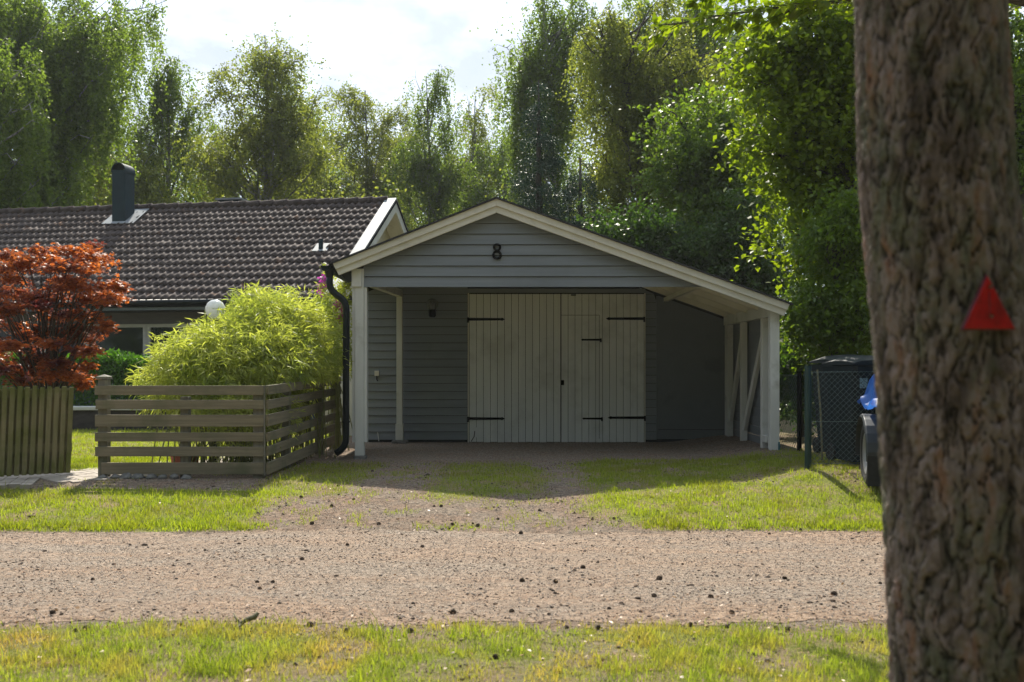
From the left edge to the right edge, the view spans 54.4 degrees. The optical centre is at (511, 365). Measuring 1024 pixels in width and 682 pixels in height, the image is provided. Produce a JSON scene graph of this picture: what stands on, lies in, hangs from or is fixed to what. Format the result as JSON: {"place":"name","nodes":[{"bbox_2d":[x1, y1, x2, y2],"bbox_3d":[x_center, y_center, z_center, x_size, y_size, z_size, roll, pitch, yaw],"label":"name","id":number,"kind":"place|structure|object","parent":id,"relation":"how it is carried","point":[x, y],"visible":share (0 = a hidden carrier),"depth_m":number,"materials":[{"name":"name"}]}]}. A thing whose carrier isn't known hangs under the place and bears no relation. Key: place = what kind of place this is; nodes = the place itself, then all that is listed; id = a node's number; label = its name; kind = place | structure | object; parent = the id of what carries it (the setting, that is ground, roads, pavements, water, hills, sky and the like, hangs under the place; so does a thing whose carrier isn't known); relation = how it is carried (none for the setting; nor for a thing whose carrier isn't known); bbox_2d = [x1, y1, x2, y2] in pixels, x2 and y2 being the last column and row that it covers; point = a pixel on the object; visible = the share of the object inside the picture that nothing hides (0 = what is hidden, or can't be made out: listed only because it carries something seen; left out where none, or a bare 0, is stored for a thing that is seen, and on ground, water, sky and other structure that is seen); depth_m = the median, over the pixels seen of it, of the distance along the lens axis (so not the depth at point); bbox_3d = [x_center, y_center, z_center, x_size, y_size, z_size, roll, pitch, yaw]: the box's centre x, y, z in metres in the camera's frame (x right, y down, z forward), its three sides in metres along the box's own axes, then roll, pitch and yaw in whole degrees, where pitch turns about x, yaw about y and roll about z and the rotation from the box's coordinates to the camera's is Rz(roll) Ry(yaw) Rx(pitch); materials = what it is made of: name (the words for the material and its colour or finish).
{"place":"outdoors","nodes":[
{"label":"outdoors","id":0,"kind":"place"},
{"bbox_2d":[0,456,271,488],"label":"paved path","id":1,"kind":"structure","parent":0,"point":[28,480],"depth_m":10.50,"materials":[{"name":"grey stone"}]},
{"bbox_2d":[0,386,73,476],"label":"picket gate","id":2,"kind":"structure","parent":1,"relation":"on","point":[35,430],"depth_m":10.55,"materials":[{"name":"brown wood"}]},
{"bbox_2d":[110,474,119,478],"bbox_3d":[-4.228,1.186,10.600,0.111,0.080,0.154,0,0,-38],"label":"edging stone","id":3,"kind":"object","parent":1,"relation":"on","point":[114,476],"visible":0.71,"depth_m":10.55,"materials":[{"name":"grey stone"}]},
{"bbox_2d":[120,473,131,478],"bbox_3d":[-4.109,1.187,10.599,0.140,0.102,0.127,0,0,0],"label":"edging stone","id":4,"kind":"object","parent":1,"relation":"on","point":[126,475],"visible":0.66,"depth_m":10.56,"materials":[{"name":"grey stone"}]},
{"bbox_2d":[170,456,198,461],"bbox_3d":[-3.844,1.100,11.700,0.370,0.200,0.370,0,0,0],"label":"plant pot","id":5,"kind":"object","parent":1,"relation":"on","point":[177,458],"visible":0.07,"depth_m":11.58,"materials":[{"name":"ceramic"}]},
{"bbox_2d":[205,299,224,461],"bbox_3d":[-3.665,0.190,12.300,0.244,2.020,0.244,0,0,0],"label":"garden lamp","id":6,"kind":"object","parent":1,"relation":"on","point":[215,304],"visible":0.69,"depth_m":12.21,"materials":[{"name":"white glass"}]},
{"bbox_2d":[71,427,349,474],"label":"garden grass","id":7,"kind":"structure","parent":0,"point":[83,441],"depth_m":14.92,"materials":[{"name":"green plant"}]},
{"bbox_2d":[0,405,888,681],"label":"ground","id":8,"kind":"structure","parent":0,"point":[372,518],"depth_m":8.89,"materials":[{"name":"green plant"}]},
{"bbox_2d":[0,36,67,208],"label":"birch tree","id":9,"kind":"object","parent":8,"relation":"on","point":[14,189],"visible":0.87,"depth_m":28.86,"materials":[{"name":"green plant"}]},
{"bbox_2d":[15,159,111,205],"bbox_3d":[-18.637,-4.212,39.993,5.917,11.039,3.670,0,0,0],"label":"birch tree","id":10,"kind":"object","parent":8,"relation":"on","point":[83,186],"visible":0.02,"depth_m":39.87,"materials":[{"name":"green plant"}]},
{"bbox_2d":[0,238,136,392],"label":"maple shrub","id":11,"kind":"object","parent":8,"relation":"on","point":[53,370],"visible":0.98,"depth_m":12.45,"materials":[{"name":"red plant"}]},
{"bbox_2d":[0,0,168,207],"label":"birch tree","id":12,"kind":"object","parent":8,"relation":"on","point":[83,87],"visible":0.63,"depth_m":32.40,"materials":[{"name":"green plant"}]},
{"bbox_2d":[17,0,166,204],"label":"birch tree","id":13,"kind":"object","parent":8,"relation":"on","point":[63,8],"visible":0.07,"depth_m":38.68,"materials":[{"name":"green plant"}]},
{"bbox_2d":[81,110,125,205],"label":"birch tree","id":14,"kind":"object","parent":8,"relation":"on","point":[92,184],"visible":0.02,"depth_m":45.23,"materials":[{"name":"green plant"}]},
{"bbox_2d":[0,347,210,405],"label":"hedge","id":15,"kind":"object","parent":8,"relation":"on","point":[119,358],"visible":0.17,"depth_m":18.98,"materials":[{"name":"green plant"}]},
{"bbox_2d":[65,116,193,205],"bbox_3d":[-14.668,-4.225,37.781,5.559,11.066,4.086,0,0,0],"label":"birch tree","id":16,"kind":"object","parent":8,"relation":"on","point":[142,181],"visible":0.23,"depth_m":37.73,"materials":[{"name":"green plant"}]},
{"bbox_2d":[72,406,202,429],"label":"garden wall","id":17,"kind":"structure","parent":8,"relation":"on","point":[84,417],"depth_m":18.55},
{"bbox_2d":[131,473,144,478],"bbox_3d":[-3.982,1.187,10.602,0.131,0.084,0.141,0,0,0],"label":"edging stone","id":18,"kind":"object","parent":8,"relation":"on","point":[137,476],"visible":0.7,"depth_m":10.56,"materials":[{"name":"grey stone"}]},
{"bbox_2d":[146,474,157,478],"bbox_3d":[-3.843,1.188,10.602,0.108,0.081,0.164,0,0,23],"label":"edging stone","id":19,"kind":"object","parent":8,"relation":"on","point":[152,476],"visible":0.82,"depth_m":10.56,"materials":[{"name":"grey stone"}]},
{"bbox_2d":[158,474,166,478],"bbox_3d":[-3.719,1.188,10.600,0.084,0.068,0.159,0,0,0],"label":"edging stone","id":20,"kind":"object","parent":8,"relation":"on","point":[163,476],"visible":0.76,"depth_m":10.55,"materials":[{"name":"grey stone"}]},
{"bbox_2d":[100,54,226,202],"bbox_3d":[-13.878,-5.615,39.921,5.050,13.843,3.082,0,0,-22],"label":"birch tree","id":21,"kind":"object","parent":8,"relation":"on","point":[163,120],"visible":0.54,"depth_m":39.78,"materials":[{"name":"green plant"}]},
{"bbox_2d":[169,473,178,478],"bbox_3d":[-3.593,1.190,10.594,0.095,0.095,0.147,0,0,-26],"label":"edging stone","id":22,"kind":"object","parent":8,"relation":"on","point":[174,476],"visible":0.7,"depth_m":10.55,"materials":[{"name":"grey stone"}]},
{"bbox_2d":[180,474,191,479],"bbox_3d":[-3.466,1.190,10.605,0.126,0.071,0.154,0,0,0],"label":"edging stone","id":23,"kind":"object","parent":8,"relation":"on","point":[185,476],"visible":0.88,"depth_m":10.55,"materials":[{"name":"grey stone"}]},
{"bbox_2d":[0,162,407,423],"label":"house","id":24,"kind":"structure","parent":8,"relation":"on","point":[181,262],"depth_m":22.54,"materials":[{"name":"tile"}]},
{"bbox_2d":[85,324,146,385],"bbox_3d":[-8.443,-0.217,21.241,1.481,1.335,0.080,0,0,10],"label":"window","id":25,"kind":"structure","parent":24,"relation":"in","point":[131,338],"depth_m":21.20,"materials":[{"name":"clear glass"}]},
{"bbox_2d":[146,324,199,385],"bbox_3d":[-7.100,-0.217,20.998,1.305,1.335,0.080,0,0,10],"label":"window","id":26,"kind":"structure","parent":24,"relation":"in","point":[156,329],"depth_m":21.05,"materials":[{"name":"grey glass"}]},
{"bbox_2d":[163,115,253,201],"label":"birch tree","id":27,"kind":"object","parent":8,"relation":"on","point":[218,129],"visible":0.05,"depth_m":46.69,"materials":[{"name":"green plant"}]},
{"bbox_2d":[95,368,340,478],"bbox_3d":[-3.478,0.615,12.607,1.952,1.211,3.985,0,0,0],"label":"slat fence","id":28,"kind":"object","parent":8,"relation":"on","point":[259,420],"visible":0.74,"depth_m":10.62,"materials":[{"name":"brown wood"}]},
{"bbox_2d":[164,375,304,474],"bbox_3d":[-3.118,0.684,11.279,1.679,1.175,1.248,0,0,-26],"label":"bamboo","id":29,"kind":"object","parent":8,"relation":"on","point":[243,429],"visible":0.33,"depth_m":11.15,"materials":[{"name":"green plant"}]},
{"bbox_2d":[124,281,352,461],"bbox_3d":[-3.286,0.062,12.393,2.564,2.285,3.082,0,0,0],"label":"bamboo","id":30,"kind":"object","parent":8,"relation":"on","point":[291,352],"visible":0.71,"depth_m":11.76,"materials":[{"name":"green plant"}]},
{"bbox_2d":[169,25,359,202],"bbox_3d":[-9.304,-5.741,37.335,7.483,14.095,4.185,0,0,0],"label":"birch tree","id":31,"kind":"object","parent":8,"relation":"on","point":[272,135],"visible":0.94,"depth_m":36.76,"materials":[{"name":"green plant"}]},
{"bbox_2d":[251,110,360,198],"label":"birch tree","id":32,"kind":"object","parent":8,"relation":"on","point":[326,189],"visible":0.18,"depth_m":42.77,"materials":[{"name":"green plant"}]},
{"bbox_2d":[287,97,336,197],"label":"birch tree","id":33,"kind":"object","parent":8,"relation":"on","point":[313,141],"visible":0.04,"depth_m":46.76,"materials":[{"name":"green plant"}]},
{"bbox_2d":[298,263,351,450],"bbox_3d":[-2.633,-0.138,14.205,1.098,2.681,1.175,0,0,0],"label":"flowering shrub","id":34,"kind":"object","parent":8,"relation":"on","point":[327,301],"visible":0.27,"depth_m":14.17,"materials":[{"name":"green plant"}]},
{"bbox_2d":[296,74,425,223],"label":"birch tree","id":35,"kind":"object","parent":8,"relation":"on","point":[368,185],"visible":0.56,"depth_m":44.71,"materials":[{"name":"green plant"}]},
{"bbox_2d":[347,115,440,229],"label":"birch tree","id":36,"kind":"object","parent":8,"relation":"on","point":[388,155],"visible":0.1,"depth_m":47.75,"materials":[{"name":"green plant"}]},
{"bbox_2d":[2,1,837,301],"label":"distant wood","id":37,"kind":"object","parent":8,"relation":"on","point":[420,123],"visible":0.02,"depth_m":52.87,"materials":[{"name":"green plant"}]},
{"bbox_2d":[375,64,487,229],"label":"birch tree","id":38,"kind":"object","parent":8,"relation":"on","point":[425,174],"visible":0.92,"depth_m":41.82,"materials":[{"name":"green plant"}]},
{"bbox_2d":[0,447,882,532],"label":"lawn grass","id":39,"kind":"structure","parent":8,"relation":"on","point":[648,466],"depth_m":9.62,"materials":[{"name":"green plant"}]},
{"bbox_2d":[0,514,882,531],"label":"lane edge weeds","id":40,"kind":"object","parent":8,"relation":"on","point":[683,524],"visible":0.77,"depth_m":8.45,"materials":[{"name":"green plant"}]},
{"bbox_2d":[0,435,885,638],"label":"gravel stones","id":41,"kind":"object","parent":8,"relation":"on","point":[617,449],"visible":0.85,"depth_m":7.33,"materials":[{"name":"grey gravel"}]},
{"bbox_2d":[0,528,886,625],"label":"gravel lane","id":42,"kind":"structure","parent":8,"relation":"on","point":[822,545],"depth_m":6.59,"materials":[{"name":"beige gravel"}]},
{"bbox_2d":[0,452,885,681],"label":"dark debris","id":43,"kind":"object","parent":42,"relation":"on","point":[551,589],"visible":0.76,"depth_m":6.76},
{"bbox_2d":[0,464,887,681],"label":"fallen pine needles","id":44,"kind":"object","parent":8,"relation":"on","point":[439,580],"visible":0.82,"depth_m":6.30,"materials":[{"name":"brown plant"}]},
{"bbox_2d":[40,120,867,328],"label":"undergrowth","id":45,"kind":"object","parent":8,"relation":"on","point":[333,193],"visible":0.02,"depth_m":37.30,"materials":[{"name":"green plant"}]},
{"bbox_2d":[414,83,509,227],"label":"birch tree","id":46,"kind":"object","parent":8,"relation":"on","point":[474,120],"visible":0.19,"depth_m":46.04,"materials":[{"name":"green plant"}]},
{"bbox_2d":[444,133,528,214],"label":"birch tree","id":47,"kind":"object","parent":8,"relation":"on","point":[476,198],"visible":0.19,"depth_m":43.70,"materials":[{"name":"green plant"}]},
{"bbox_2d":[506,80,573,219],"bbox_3d":[0.727,-3.150,26.436,4.182,8.899,3.941,0,0,0],"label":"spruce tree","id":48,"kind":"object","parent":8,"relation":"on","point":[543,166],"visible":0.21,"depth_m":26.36,"materials":[{"name":"green plant"}]},
{"bbox_2d":[490,0,616,216],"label":"birch tree","id":49,"kind":"object","parent":8,"relation":"on","point":[536,64],"visible":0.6,"depth_m":35.61,"materials":[{"name":"green plant"}]},
{"bbox_2d":[320,197,793,458],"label":"carport garage","id":50,"kind":"structure","parent":8,"relation":"on","point":[496,319],"depth_m":15.60,"materials":[{"name":"paint"}]},
{"bbox_2d":[467,294,559,441],"bbox_3d":[0.028,0.037,15.594,1.463,2.324,0.052,0,0,0],"label":"door","id":51,"kind":"structure","parent":50,"relation":"in","point":[475,431],"depth_m":15.60,"materials":[{"name":"paint"}]},
{"bbox_2d":[561,294,645,441],"bbox_3d":[1.431,0.037,15.594,1.326,2.325,0.052,0,0,0],"label":"door","id":52,"kind":"structure","parent":50,"relation":"in","point":[581,314],"depth_m":15.60,"materials":[{"name":"paint"}]},
{"bbox_2d":[552,158,607,231],"bbox_3d":[1.730,-2.013,25.355,4.596,6.625,4.042,0,0,0],"label":"spruce tree","id":53,"kind":"object","parent":8,"relation":"on","point":[570,191],"visible":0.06,"depth_m":25.38,"materials":[{"name":"green plant"}]},
{"bbox_2d":[565,189,732,278],"bbox_3d":[3.055,-1.295,21.525,3.886,5.057,2.614,0,0,0],"label":"evergreen shrub","id":54,"kind":"object","parent":8,"relation":"on","point":[650,230],"visible":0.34,"depth_m":21.05,"materials":[{"name":"green plant"}]},
{"bbox_2d":[555,0,757,230],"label":"birch tree","id":55,"kind":"object","parent":8,"relation":"on","point":[630,77],"visible":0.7,"depth_m":27.62,"materials":[{"name":"green plant"}]},
{"bbox_2d":[557,0,769,232],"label":"birch tree","id":56,"kind":"object","parent":8,"relation":"on","point":[699,45],"visible":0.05,"depth_m":33.72,"materials":[{"name":"green plant"}]},
{"bbox_2d":[619,77,808,412],"bbox_3d":[4.722,-2.739,22.875,4.435,7.868,3.124,0,0,0],"label":"broadleaf tree","id":57,"kind":"object","parent":8,"relation":"on","point":[688,185],"visible":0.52,"depth_m":22.51,"materials":[{"name":"green plant"}]},
{"bbox_2d":[667,177,813,416],"bbox_3d":[4.979,-1.274,20.750,3.501,5.518,2.628,0,0,23],"label":"evergreen shrub","id":58,"kind":"object","parent":8,"relation":"on","point":[721,251],"visible":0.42,"depth_m":20.50,"materials":[{"name":"green plant"}]},
{"bbox_2d":[652,0,838,254],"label":"broadleaf tree","id":59,"kind":"object","parent":8,"relation":"on","point":[736,8],"visible":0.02,"depth_m":35.73,"materials":[{"name":"green plant"}]},
{"bbox_2d":[705,0,871,352],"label":"lime tree","id":60,"kind":"object","parent":8,"relation":"on","point":[809,92],"visible":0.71,"depth_m":14.45,"materials":[{"name":"green plant"}]},
{"bbox_2d":[779,371,816,450],"bbox_3d":[4.828,0.610,13.086,2.620,1.080,1.030,0,0,0],"label":"chain link fence","id":61,"kind":"object","parent":8,"relation":"on","point":[799,411],"visible":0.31,"depth_m":12.60,"materials":[{"name":"green metal"}]},
{"bbox_2d":[765,169,872,374],"bbox_3d":[4.563,-0.764,13.602,2.284,3.902,1.962,0,0,24],"label":"rowan shrub","id":62,"kind":"object","parent":8,"relation":"on","point":[821,321],"visible":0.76,"depth_m":13.38,"materials":[{"name":"green plant"}]},
{"bbox_2d":[816,369,822,459],"bbox_3d":[3.391,0.537,10.952,0.033,0.994,0.124,0,0,-13],"label":"garden stake","id":63,"kind":"object","parent":8,"relation":"on","point":[821,434],"visible":0.92,"depth_m":10.94,"materials":[{"name":"green metal"}]},
{"bbox_2d":[779,322,869,436],"bbox_3d":[4.815,0.031,15.300,2.818,2.429,1.832,0,0,0],"label":"evergreen shrub","id":64,"kind":"object","parent":8,"relation":"on","point":[787,363],"visible":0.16,"depth_m":15.00,"materials":[{"name":"green plant"}]},
{"bbox_2d":[632,0,1023,50],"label":"beech tree","id":65,"kind":"object","parent":8,"relation":"on","point":[792,10],"visible":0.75,"depth_m":8.72,"materials":[{"name":"green plant"}]},
{"bbox_2d":[805,366,873,468],"bbox_3d":[4.382,0.549,10.643,2.496,1.100,0.070,0,0,1],"label":"chain link fence","id":66,"kind":"object","parent":8,"relation":"on","point":[808,415],"visible":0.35,"depth_m":10.65,"materials":[{"name":"green metal"}]},
{"bbox_2d":[808,354,873,452],"bbox_3d":[4.049,0.471,12.058,0.669,1.218,0.796,0,0,-6],"label":"wheelie bin","id":67,"kind":"object","parent":8,"relation":"on","point":[826,429],"visible":0.26,"depth_m":12.07,"materials":[{"name":"plastic"}]},
{"bbox_2d":[821,355,875,461],"bbox_3d":[3.929,0.482,11.108,0.669,1.198,0.796,0,0,-10],"label":"wheelie bin","id":68,"kind":"object","parent":8,"relation":"on","point":[839,413],"visible":0.45,"depth_m":10.95,"materials":[{"name":"plastic"}]},
{"bbox_2d":[855,408,880,485],"bbox_3d":[4.506,0.695,9.694,2.130,1.010,1.500,0,0,12],"label":"car trailer","id":69,"kind":"object","parent":8,"relation":"on","point":[866,445],"visible":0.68,"depth_m":9.61,"materials":[{"name":"black metal"}]},
{"bbox_2d":[857,374,876,409],"bbox_3d":[4.429,0.214,9.670,1.877,0.468,1.620,0,0,12],"label":"tarpaulin","id":70,"kind":"object","parent":69,"relation":"on","point":[867,399],"visible":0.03,"depth_m":10.25,"materials":[{"name":"blue plastic"}]},
{"bbox_2d":[853,0,1023,681],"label":"pine tree","id":71,"kind":"object","parent":8,"relation":"on","point":[941,214],"visible":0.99,"depth_m":2.25,"materials":[{"name":"brown plant"}]},
{"bbox_2d":[960,274,1015,329],"bbox_3d":[1.055,-0.141,2.199,0.140,0.125,0.018,0,0,-12],"label":"reflector triangle","id":72,"kind":"object","parent":71,"relation":"attached to","point":[987,311],"visible":1,"depth_m":2.20,"materials":[{"name":"plastic"}]},
{"bbox_2d":[1009,5,1023,218],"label":"broadleaf tree","id":73,"kind":"object","parent":8,"relation":"on","point":[1016,26],"visible":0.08,"depth_m":16.52,"materials":[{"name":"green plant"}]},
{"bbox_2d":[0,605,888,681],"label":"verge grass","id":74,"kind":"structure","parent":0,"point":[117,661],"depth_m":4.80,"materials":[{"name":"green plant"}]},
{"bbox_2d":[0,453,888,681],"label":"fallen leaves","id":75,"kind":"object","parent":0,"point":[78,607],"depth_m":5.30,"materials":[{"name":"brown plant"}]},
{"bbox_2d":[7,0,1023,301],"label":"sky","id":76,"kind":"structure","parent":0,"point":[383,44],"materials":[{"name":"white"}]}
]}

